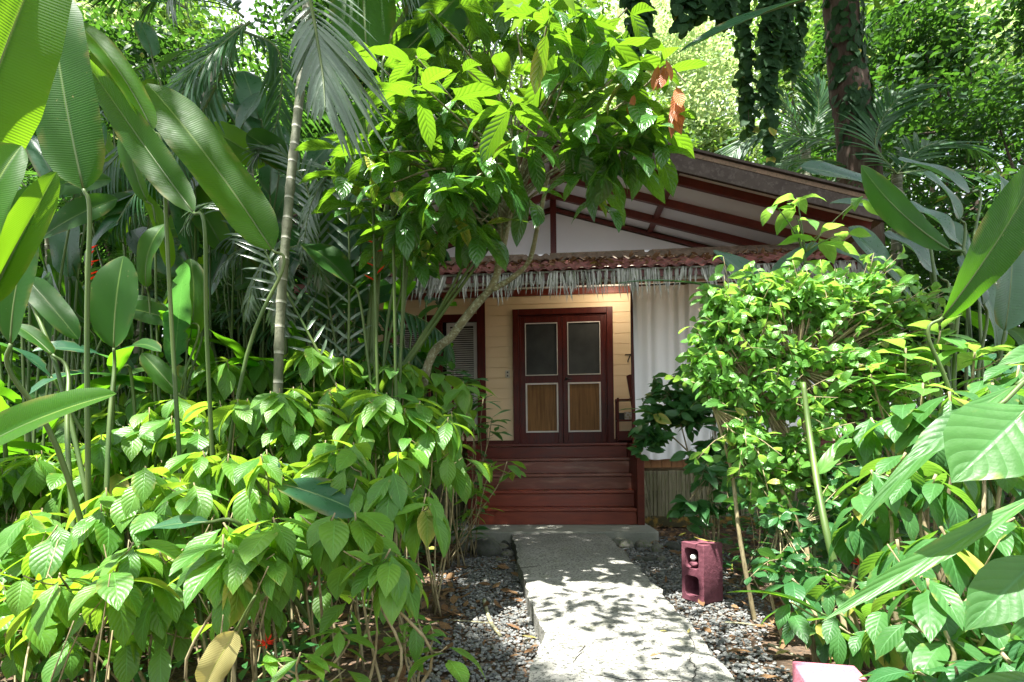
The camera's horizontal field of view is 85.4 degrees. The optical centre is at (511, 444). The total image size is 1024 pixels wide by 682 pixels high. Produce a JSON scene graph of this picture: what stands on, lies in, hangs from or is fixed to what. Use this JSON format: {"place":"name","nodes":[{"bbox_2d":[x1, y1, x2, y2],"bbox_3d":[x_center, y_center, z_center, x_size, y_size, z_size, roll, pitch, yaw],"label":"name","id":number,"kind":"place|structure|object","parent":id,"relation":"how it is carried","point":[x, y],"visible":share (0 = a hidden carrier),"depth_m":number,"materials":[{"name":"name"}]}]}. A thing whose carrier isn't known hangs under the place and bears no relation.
{"place":"outdoors","nodes":[
{"label":"outdoors","id":0,"kind":"place"},
{"bbox_2d":[0,435,1022,681],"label":"ground","id":1,"kind":"structure","parent":0,"point":[784,659],"depth_m":3.14,"materials":[{"name":"soil"}]},
{"bbox_2d":[0,511,51,592],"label":"shrub","id":2,"kind":"object","parent":1,"relation":"on","point":[12,540],"visible":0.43,"depth_m":2.63,"materials":[{"name":"green plant"}]},
{"bbox_2d":[0,508,77,633],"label":"shrub","id":3,"kind":"object","parent":1,"relation":"on","point":[35,560],"visible":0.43,"depth_m":2.50,"materials":[{"name":"green plant"}]},
{"bbox_2d":[0,582,80,681],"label":"shrub","id":4,"kind":"object","parent":1,"relation":"on","point":[13,662],"visible":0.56,"depth_m":2.09,"materials":[{"name":"green plant"}]},
{"bbox_2d":[0,450,100,532],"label":"shrub","id":5,"kind":"object","parent":1,"relation":"on","point":[38,476],"visible":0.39,"depth_m":3.26,"materials":[{"name":"green plant"}]},
{"bbox_2d":[0,573,107,681],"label":"shrub","id":6,"kind":"object","parent":1,"relation":"on","point":[52,598],"visible":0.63,"depth_m":1.89,"materials":[{"name":"green plant"}]},
{"bbox_2d":[0,0,115,445],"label":"heliconia","id":7,"kind":"object","parent":1,"relation":"on","point":[32,35],"visible":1,"depth_m":1.73,"materials":[{"name":"green plant"}]},
{"bbox_2d":[0,171,117,583],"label":"heliconia","id":8,"kind":"object","parent":1,"relation":"on","point":[70,215],"visible":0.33,"depth_m":3.94,"materials":[{"name":"green plant"}]},
{"bbox_2d":[0,0,138,678],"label":"heliconia","id":9,"kind":"object","parent":1,"relation":"on","point":[69,132],"visible":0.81,"depth_m":2.60,"materials":[{"name":"green plant"}]},
{"bbox_2d":[0,365,152,520],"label":"heliconia","id":10,"kind":"object","parent":1,"relation":"on","point":[10,395],"visible":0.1,"depth_m":4.08,"materials":[{"name":"green plant"}]},
{"bbox_2d":[31,434,126,528],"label":"shrub","id":11,"kind":"object","parent":1,"relation":"on","point":[98,446],"visible":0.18,"depth_m":3.34,"materials":[{"name":"green plant"}]},
{"bbox_2d":[25,110,150,518],"bbox_3d":[-3.288,-0.736,4.325,0.701,3.712,0.546,-1,0,0],"label":"heliconia","id":12,"kind":"object","parent":1,"relation":"on","point":[66,252],"visible":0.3,"depth_m":4.30,"materials":[{"name":"green plant"}]},
{"bbox_2d":[53,487,155,673],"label":"shrub","id":13,"kind":"object","parent":1,"relation":"on","point":[95,524],"visible":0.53,"depth_m":2.49,"materials":[{"name":"green plant"}]},
{"bbox_2d":[11,539,202,681],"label":"shrub","id":14,"kind":"object","parent":1,"relation":"on","point":[121,595],"visible":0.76,"depth_m":2.00,"materials":[{"name":"green plant"}]},
{"bbox_2d":[0,262,216,542],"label":"heliconia","id":15,"kind":"object","parent":1,"relation":"on","point":[182,310],"visible":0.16,"depth_m":3.88,"materials":[{"name":"green plant"}]},
{"bbox_2d":[64,161,157,426],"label":"heliconia","id":16,"kind":"object","parent":1,"relation":"on","point":[119,206],"visible":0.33,"depth_m":4.50,"materials":[{"name":"green plant"}]},
{"bbox_2d":[72,407,177,546],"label":"shrub","id":17,"kind":"object","parent":1,"relation":"on","point":[131,446],"visible":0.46,"depth_m":3.44,"materials":[{"name":"green plant"}]},
{"bbox_2d":[0,338,287,548],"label":"heliconia","id":18,"kind":"object","parent":1,"relation":"on","point":[124,354],"visible":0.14,"depth_m":3.90,"materials":[{"name":"green plant"}]},
{"bbox_2d":[110,466,192,656],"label":"shrub","id":19,"kind":"object","parent":1,"relation":"on","point":[129,503],"visible":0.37,"depth_m":2.48,"materials":[{"name":"green plant"}]},
{"bbox_2d":[104,538,205,681],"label":"shrub","id":20,"kind":"object","parent":1,"relation":"on","point":[162,608],"visible":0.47,"depth_m":2.04,"materials":[{"name":"green plant"}]},
{"bbox_2d":[3,0,320,394],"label":"background tree","id":21,"kind":"object","parent":1,"relation":"on","point":[136,55],"visible":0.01,"depth_m":9.25,"materials":[{"name":"green plant"}]},
{"bbox_2d":[117,138,208,477],"bbox_3d":[-2.629,-0.653,4.226,0.752,3.532,0.554,-1,0,30],"label":"heliconia","id":22,"kind":"object","parent":1,"relation":"on","point":[151,241],"visible":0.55,"depth_m":4.06,"materials":[{"name":"green plant"}]},
{"bbox_2d":[76,0,252,101],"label":"background tree","id":23,"kind":"object","parent":1,"relation":"on","point":[182,26],"visible":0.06,"depth_m":19.74,"materials":[{"name":"green plant"}]},
{"bbox_2d":[120,396,216,533],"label":"shrub","id":24,"kind":"object","parent":1,"relation":"on","point":[161,428],"visible":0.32,"depth_m":3.50,"materials":[{"name":"green plant"}]},
{"bbox_2d":[116,128,222,525],"bbox_3d":[-3.029,-0.932,4.811,1.050,4.098,0.533,-1,0,-22],"label":"heliconia","id":25,"kind":"object","parent":1,"relation":"on","point":[190,244],"visible":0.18,"depth_m":4.83,"materials":[{"name":"green plant"}]},
{"bbox_2d":[44,284,317,364],"bbox_3d":[-3.267,-0.232,5.823,2.528,2.716,2.486,-1,0,0],"label":"palm tree","id":26,"kind":"object","parent":1,"relation":"on","point":[216,329],"visible":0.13,"depth_m":5.54,"materials":[{"name":"green plant"}]},
{"bbox_2d":[84,23,285,634],"bbox_3d":[-2.192,-0.637,3.417,1.430,3.497,0.872,-1,0,32],"label":"heliconia","id":27,"kind":"object","parent":1,"relation":"on","point":[136,111],"visible":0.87,"depth_m":3.25,"materials":[{"name":"green plant"}]},
{"bbox_2d":[80,0,312,375],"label":"palm tree","id":28,"kind":"object","parent":1,"relation":"on","point":[223,53],"visible":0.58,"depth_m":4.59,"materials":[{"name":"green plant"}]},
{"bbox_2d":[146,451,256,654],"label":"shrub","id":29,"kind":"object","parent":1,"relation":"on","point":[210,488],"visible":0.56,"depth_m":2.75,"materials":[{"name":"green plant"}]},
{"bbox_2d":[153,552,255,681],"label":"ginger plant","id":30,"kind":"object","parent":1,"relation":"on","point":[217,659],"visible":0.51,"depth_m":1.70,"materials":[{"name":"yellow plant"}]},
{"bbox_2d":[126,522,293,681],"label":"shrub","id":31,"kind":"object","parent":1,"relation":"on","point":[218,571],"visible":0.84,"depth_m":1.81,"materials":[{"name":"green plant"}]},
{"bbox_2d":[158,399,265,616],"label":"shrub","id":32,"kind":"object","parent":1,"relation":"on","point":[195,438],"visible":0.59,"depth_m":3.38,"materials":[{"name":"green plant"}]},
{"bbox_2d":[134,21,299,528],"bbox_3d":[-3.035,-1.733,5.589,1.945,5.704,0.930,-1,0,0],"label":"heliconia","id":33,"kind":"object","parent":1,"relation":"on","point":[147,37],"visible":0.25,"depth_m":5.58,"materials":[{"name":"green plant"}]},
{"bbox_2d":[187,121,288,395],"bbox_3d":[-2.587,-0.932,5.077,1.090,4.088,0.622,-1,0,0],"label":"heliconia","id":34,"kind":"object","parent":1,"relation":"on","point":[216,226],"visible":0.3,"depth_m":5.06,"materials":[{"name":"green plant"}]},
{"bbox_2d":[194,360,283,528],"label":"shrub","id":35,"kind":"object","parent":1,"relation":"on","point":[226,377],"visible":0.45,"depth_m":4.41,"materials":[{"name":"green plant"}]},
{"bbox_2d":[134,50,348,258],"bbox_3d":[-3.522,-1.898,8.159,3.322,6.047,3.730,-1,0,-25],"label":"palm tree","id":36,"kind":"object","parent":1,"relation":"on","point":[163,63],"visible":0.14,"depth_m":6.87,"materials":[{"name":"green plant"}]},
{"bbox_2d":[135,462,361,651],"bbox_3d":[-1.358,0.596,2.715,1.391,1.018,0.756,-1,0,0],"label":"ginger plant","id":37,"kind":"object","parent":1,"relation":"on","point":[326,499],"visible":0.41,"depth_m":2.44,"materials":[{"name":"green plant"}]},
{"bbox_2d":[196,449,317,658],"bbox_3d":[-1.178,0.562,2.682,0.479,1.072,0.842,-1,0,0],"label":"shrub","id":38,"kind":"object","parent":1,"relation":"on","point":[252,503],"visible":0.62,"depth_m":2.49,"materials":[{"name":"green plant"}]},
{"bbox_2d":[214,388,314,610],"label":"shrub","id":39,"kind":"object","parent":1,"relation":"on","point":[274,411],"visible":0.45,"depth_m":3.24,"materials":[{"name":"green plant"}]},
{"bbox_2d":[227,517,312,681],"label":"shrub","id":40,"kind":"object","parent":1,"relation":"on","point":[257,540],"visible":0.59,"depth_m":2.04,"materials":[{"name":"green plant"}]},
{"bbox_2d":[208,235,337,463],"bbox_3d":[-2.128,-0.404,4.738,1.233,3.019,0.614,-1,0,25],"label":"palm sapling","id":41,"kind":"object","parent":1,"relation":"on","point":[320,278],"visible":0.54,"depth_m":4.45,"materials":[{"name":"green plant"}]},
{"bbox_2d":[178,143,373,388],"bbox_3d":[-1.856,-1.526,4.566,1.470,2.259,0.697,-1,0,0],"label":"palm sapling","id":42,"kind":"object","parent":1,"relation":"on","point":[317,189],"visible":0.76,"depth_m":4.51,"materials":[{"name":"green plant"}]},
{"bbox_2d":[108,0,453,294],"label":"background tree","id":43,"kind":"object","parent":1,"relation":"on","point":[280,35],"visible":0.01,"depth_m":11.28,"materials":[{"name":"green plant"}]},
{"bbox_2d":[225,71,344,365],"bbox_3d":[-2.370,-1.403,5.686,1.388,5.024,0.468,-1,0,22],"label":"heliconia","id":44,"kind":"object","parent":1,"relation":"on","point":[249,83],"visible":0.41,"depth_m":5.71,"materials":[{"name":"green plant"}]},
{"bbox_2d":[165,0,418,525],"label":"palm tree","id":45,"kind":"object","parent":1,"relation":"on","point":[326,67],"visible":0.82,"depth_m":2.95,"materials":[{"name":"green plant"}]},
{"bbox_2d":[247,383,347,617],"bbox_3d":[-1.400,0.348,3.596,0.598,1.502,0.924,-1,0,-27],"label":"shrub","id":46,"kind":"object","parent":1,"relation":"on","point":[295,451],"visible":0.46,"depth_m":3.35,"materials":[{"name":"green plant"}]},
{"bbox_2d":[259,509,362,681],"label":"shrub","id":47,"kind":"object","parent":1,"relation":"on","point":[326,539],"visible":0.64,"depth_m":2.01,"materials":[{"name":"green plant"}]},
{"bbox_2d":[231,128,391,425],"bbox_3d":[-1.854,-0.822,4.965,1.651,3.851,0.525,-1,0,16],"label":"heliconia","id":48,"kind":"object","parent":1,"relation":"on","point":[259,136],"visible":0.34,"depth_m":4.82,"materials":[{"name":"green plant"}]},
{"bbox_2d":[260,623,374,681],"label":"shrub","id":49,"kind":"object","parent":1,"relation":"on","point":[270,662],"visible":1,"depth_m":1.79,"materials":[{"name":"green plant"}]},
{"bbox_2d":[283,345,365,574],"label":"shrub","id":50,"kind":"object","parent":1,"relation":"on","point":[312,373],"visible":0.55,"depth_m":4.37,"materials":[{"name":"green plant"}]},
{"bbox_2d":[293,442,394,669],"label":"shrub","id":51,"kind":"object","parent":1,"relation":"on","point":[352,467],"visible":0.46,"depth_m":2.61,"materials":[{"name":"green plant"}]},
{"bbox_2d":[307,384,390,605],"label":"shrub","id":52,"kind":"object","parent":1,"relation":"on","point":[340,396],"visible":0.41,"depth_m":3.52,"materials":[{"name":"green plant"}]},
{"bbox_2d":[280,176,454,387],"bbox_3d":[-1.749,-1.827,5.560,2.529,2.732,1.023,-1,0,44],"label":"palm sapling","id":53,"kind":"object","parent":1,"relation":"on","point":[449,354],"visible":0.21,"depth_m":4.98,"materials":[{"name":"green plant"}]},
{"bbox_2d":[323,168,417,383],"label":"heliconia","id":54,"kind":"object","parent":1,"relation":"on","point":[355,253],"visible":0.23,"depth_m":4.98,"materials":[{"name":"green plant"}]},
{"bbox_2d":[299,0,469,556],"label":"heliconia","id":55,"kind":"object","parent":1,"relation":"on","point":[383,24],"visible":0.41,"depth_m":4.23,"materials":[{"name":"green plant"}]},
{"bbox_2d":[341,388,437,556],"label":"shrub","id":56,"kind":"object","parent":1,"relation":"on","point":[388,419],"visible":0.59,"depth_m":3.28,"materials":[{"name":"green plant"}]},
{"bbox_2d":[319,512,486,681],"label":"shrub","id":57,"kind":"object","parent":1,"relation":"on","point":[394,584],"visible":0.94,"depth_m":1.85,"materials":[{"name":"green plant"}]},
{"bbox_2d":[363,452,450,663],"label":"shrub","id":58,"kind":"object","parent":1,"relation":"on","point":[392,496],"visible":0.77,"depth_m":2.37,"materials":[{"name":"green plant"}]},
{"bbox_2d":[341,108,507,565],"bbox_3d":[-0.753,-0.818,4.603,1.518,3.824,0.282,-1,0,4],"label":"tree","id":59,"kind":"object","parent":1,"relation":"on","point":[427,331],"visible":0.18,"depth_m":4.63,"materials":[{"name":"green plant"}]},
{"bbox_2d":[398,398,492,618],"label":"shrub","id":60,"kind":"object","parent":1,"relation":"on","point":[439,452],"visible":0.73,"depth_m":3.39,"materials":[{"name":"green plant"}]},
{"bbox_2d":[419,373,497,569],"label":"shrub","id":61,"kind":"object","parent":1,"relation":"on","point":[459,394],"visible":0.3,"depth_m":4.60,"materials":[{"name":"green plant"}]},
{"bbox_2d":[294,0,708,560],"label":"cacao tree","id":62,"kind":"object","parent":1,"relation":"on","point":[468,181],"visible":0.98,"depth_m":3.65,"materials":[{"name":"green plant"}]},
{"bbox_2d":[0,524,1012,681],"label":"leaf litter","id":63,"kind":"object","parent":1,"relation":"on","point":[445,625],"visible":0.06,"depth_m":3.57,"materials":[{"name":"brown plant"}]},
{"bbox_2d":[0,487,1018,681],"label":"undergrowth twigs","id":64,"kind":"object","parent":1,"relation":"on","point":[141,676],"visible":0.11,"depth_m":2.23,"materials":[{"name":"wood"}]},
{"bbox_2d":[2,510,1021,681],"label":"ground cover","id":65,"kind":"object","parent":1,"relation":"on","point":[38,668],"visible":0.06,"depth_m":2.92,"materials":[{"name":"green plant"}]},
{"bbox_2d":[450,519,658,544],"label":"landing slab","id":66,"kind":"structure","parent":1,"relation":"on","point":[632,533],"depth_m":6.05,"materials":[{"name":"concrete"}]},
{"bbox_2d":[239,115,884,526],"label":"cottage","id":67,"kind":"structure","parent":1,"relation":"on","point":[553,369],"depth_m":7.90,"materials":[{"name":"brown wood"}]},
{"bbox_2d":[388,314,477,434],"bbox_3d":[-1.289,-1.105,8.940,1.485,1.940,0.080,-1,0,5],"label":"window","id":68,"kind":"structure","parent":67,"relation":"in","point":[452,317],"depth_m":8.91,"materials":[{"name":"red wood"}]},
{"bbox_2d":[520,316,562,443],"bbox_3d":[0.473,-1.014,8.814,0.663,2.016,0.052,-1,0,5],"label":"door","id":69,"kind":"structure","parent":67,"relation":"in","point":[540,337],"depth_m":8.81,"materials":[{"name":"red wood"}]},
{"bbox_2d":[562,315,605,443],"bbox_3d":[1.138,-1.022,8.740,0.663,2.016,0.093,-1,0,5],"label":"door","id":70,"kind":"structure","parent":67,"relation":"in","point":[584,386],"depth_m":8.76,"materials":[{"name":"red wood"}]},
{"bbox_2d":[301,259,887,308],"bbox_3d":[0.769,-1.783,6.287,6.589,0.402,0.262,-1,0,4],"label":"thatch fringe","id":71,"kind":"object","parent":67,"relation":"hanging from","point":[623,275],"visible":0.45,"depth_m":6.28,"materials":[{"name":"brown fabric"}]},
{"bbox_2d":[633,281,814,459],"bbox_3d":[2.715,-0.934,7.107,2.284,2.256,0.064,-1,0,5],"label":"curtain","id":72,"kind":"object","parent":67,"relation":"hanging from","point":[658,326],"visible":0.22,"depth_m":7.17,"materials":[{"name":"fabric"}]},
{"bbox_2d":[583,0,763,163],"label":"background tree","id":73,"kind":"object","parent":1,"relation":"on","point":[698,86],"visible":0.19,"depth_m":22.45,"materials":[{"name":"green plant"}]},
{"bbox_2d":[618,364,790,539],"bbox_3d":[1.823,0.039,5.199,1.568,1.714,0.944,-1,0,16],"label":"shrub","id":74,"kind":"object","parent":1,"relation":"on","point":[677,412],"visible":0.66,"depth_m":5.12,"materials":[{"name":"green plant"}]},
{"bbox_2d":[666,458,751,540],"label":"shrub","id":75,"kind":"object","parent":1,"relation":"on","point":[711,473],"visible":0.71,"depth_m":4.59,"materials":[{"name":"green plant"}]},
{"bbox_2d":[714,70,834,175],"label":"palm tree","id":76,"kind":"object","parent":1,"relation":"on","point":[807,93],"visible":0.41,"depth_m":10.98,"materials":[{"name":"green plant"}]},
{"bbox_2d":[744,446,861,648],"bbox_3d":[1.669,0.540,3.079,0.505,1.102,1.146,-1,0,41],"label":"shrub","id":77,"kind":"object","parent":1,"relation":"on","point":[779,516],"visible":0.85,"depth_m":2.97,"materials":[{"name":"green plant"}]},
{"bbox_2d":[682,0,925,192],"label":"background tree","id":78,"kind":"object","parent":1,"relation":"on","point":[729,134],"visible":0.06,"depth_m":23.06,"materials":[{"name":"green plant"}]},
{"bbox_2d":[762,578,848,664],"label":"shrub","id":79,"kind":"object","parent":1,"relation":"on","point":[793,588],"visible":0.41,"depth_m":2.58,"materials":[{"name":"green plant"}]},
{"bbox_2d":[664,244,963,630],"bbox_3d":[1.946,-0.044,3.489,1.915,2.350,0.933,-1,0,-16],"label":"shrub","id":80,"kind":"object","parent":1,"relation":"on","point":[733,361],"visible":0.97,"depth_m":3.37,"materials":[{"name":"green plant"}]},
{"bbox_2d":[760,193,878,573],"bbox_3d":[2.101,-0.313,3.746,0.771,2.740,0.423,-1,0,0],"label":"sapling","id":81,"kind":"object","parent":1,"relation":"on","point":[827,248],"visible":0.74,"depth_m":3.76,"materials":[{"name":"green plant"}]},
{"bbox_2d":[761,575,895,672],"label":"shrub","id":82,"kind":"object","parent":1,"relation":"on","point":[845,644],"visible":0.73,"depth_m":2.23,"materials":[{"name":"green plant"}]},
{"bbox_2d":[722,445,937,582],"bbox_3d":[2.270,0.483,4.004,1.423,1.084,0.973,-1,0,34],"label":"shrub","id":83,"kind":"object","parent":1,"relation":"on","point":[805,510],"visible":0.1,"depth_m":4.00,"materials":[{"name":"green plant"}]},
{"bbox_2d":[753,0,907,13],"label":"canopy tree","id":84,"kind":"object","parent":1,"relation":"on","point":[876,3],"visible":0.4,"depth_m":10.15,"materials":[{"name":"green plant"}]},
{"bbox_2d":[731,0,760,140],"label":"hanging vine","id":85,"kind":"object","parent":84,"relation":"hanging from","point":[745,54],"visible":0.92,"depth_m":8.48,"materials":[{"name":"green plant"}]},
{"bbox_2d":[754,0,784,166],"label":"hanging vine","id":86,"kind":"object","parent":84,"relation":"hanging from","point":[768,64],"visible":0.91,"depth_m":8.28,"materials":[{"name":"green plant"}]},
{"bbox_2d":[801,382,867,666],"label":"ginger plant","id":87,"kind":"object","parent":1,"relation":"on","point":[831,457],"visible":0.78,"depth_m":2.94,"materials":[{"name":"green plant"}]},
{"bbox_2d":[820,0,889,483],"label":"forest tree","id":88,"kind":"object","parent":1,"relation":"on","point":[850,80],"visible":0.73,"depth_m":8.77,"materials":[{"name":"brown plant"}]},
{"bbox_2d":[756,0,1009,287],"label":"background tree","id":89,"kind":"object","parent":1,"relation":"on","point":[818,50],"visible":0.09,"depth_m":15.13,"materials":[{"name":"green plant"}]},
{"bbox_2d":[758,80,1009,411],"bbox_3d":[5.993,-2.399,8.951,3.346,6.816,2.197,-1,0,0],"label":"palm tree","id":90,"kind":"object","parent":1,"relation":"on","point":[885,126],"visible":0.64,"depth_m":8.53,"materials":[{"name":"green plant"}]},
{"bbox_2d":[803,452,978,673],"bbox_3d":[1.638,0.550,2.444,0.556,1.032,0.708,-1,0,0],"label":"shrub","id":91,"kind":"object","parent":1,"relation":"on","point":[866,537],"visible":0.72,"depth_m":2.36,"materials":[{"name":"green plant"}]},
{"bbox_2d":[800,157,1023,512],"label":"banana plant","id":92,"kind":"object","parent":1,"relation":"on","point":[1001,302],"visible":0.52,"depth_m":4.01,"materials":[{"name":"green plant"}]},
{"bbox_2d":[822,344,1023,681],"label":"broadleaf plant","id":93,"kind":"object","parent":1,"relation":"on","point":[981,438],"visible":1,"depth_m":1.05,"materials":[{"name":"green plant"}]},
{"bbox_2d":[823,0,1023,367],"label":"background tree","id":94,"kind":"object","parent":1,"relation":"on","point":[919,59],"visible":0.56,"depth_m":11.50,"materials":[{"name":"green plant"}]},
{"bbox_2d":[826,315,1023,577],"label":"shrub","id":95,"kind":"object","parent":1,"relation":"on","point":[965,358],"visible":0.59,"depth_m":3.26,"materials":[{"name":"green plant"}]},
{"bbox_2d":[833,365,1023,582],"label":"shrub","id":96,"kind":"object","parent":1,"relation":"on","point":[901,430],"visible":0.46,"depth_m":2.65,"materials":[{"name":"green plant"}]},
{"bbox_2d":[858,513,1023,681],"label":"shrub","id":97,"kind":"object","parent":1,"relation":"on","point":[961,568],"visible":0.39,"depth_m":1.98,"materials":[{"name":"green plant"}]},
{"bbox_2d":[858,635,1023,681],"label":"shrub","id":98,"kind":"object","parent":1,"relation":"on","point":[1011,654],"visible":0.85,"depth_m":1.53,"materials":[{"name":"green plant"}]},
{"bbox_2d":[861,165,1023,579],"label":"heliconia","id":99,"kind":"object","parent":1,"relation":"on","point":[994,252],"visible":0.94,"depth_m":3.00,"materials":[{"name":"green plant"}]},
{"bbox_2d":[861,578,1023,681],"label":"shrub","id":100,"kind":"object","parent":1,"relation":"on","point":[929,633],"visible":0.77,"depth_m":1.74,"materials":[{"name":"green plant"}]},
{"bbox_2d":[884,64,1023,395],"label":"background tree","id":101,"kind":"object","parent":1,"relation":"on","point":[1014,125],"visible":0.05,"depth_m":10.71,"materials":[{"name":"green plant"}]},
{"bbox_2d":[887,0,1023,387],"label":"background tree","id":102,"kind":"object","parent":1,"relation":"on","point":[947,256],"visible":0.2,"depth_m":9.26,"materials":[{"name":"green plant"}]},
{"bbox_2d":[381,536,792,681],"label":"gravel","id":103,"kind":"structure","parent":0,"point":[490,578],"depth_m":3.36,"materials":[{"name":"grey gravel"}]},
{"bbox_2d":[681,539,722,604],"bbox_3d":[1.288,0.858,3.758,0.185,0.390,0.190,-1,0,-30],"label":"cinder block","id":104,"kind":"object","parent":103,"relation":"on","point":[702,581],"depth_m":3.70,"materials":[{"name":"red paint"}]},
{"bbox_2d":[162,0,1022,434],"label":"sky","id":105,"kind":"structure","parent":0,"point":[244,6],"materials":[{"name":"white"}]},
{"bbox_2d":[512,533,734,681],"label":"path","id":106,"kind":"structure","parent":0,"point":[601,598],"depth_m":3.04,"materials":[{"name":"concrete"}]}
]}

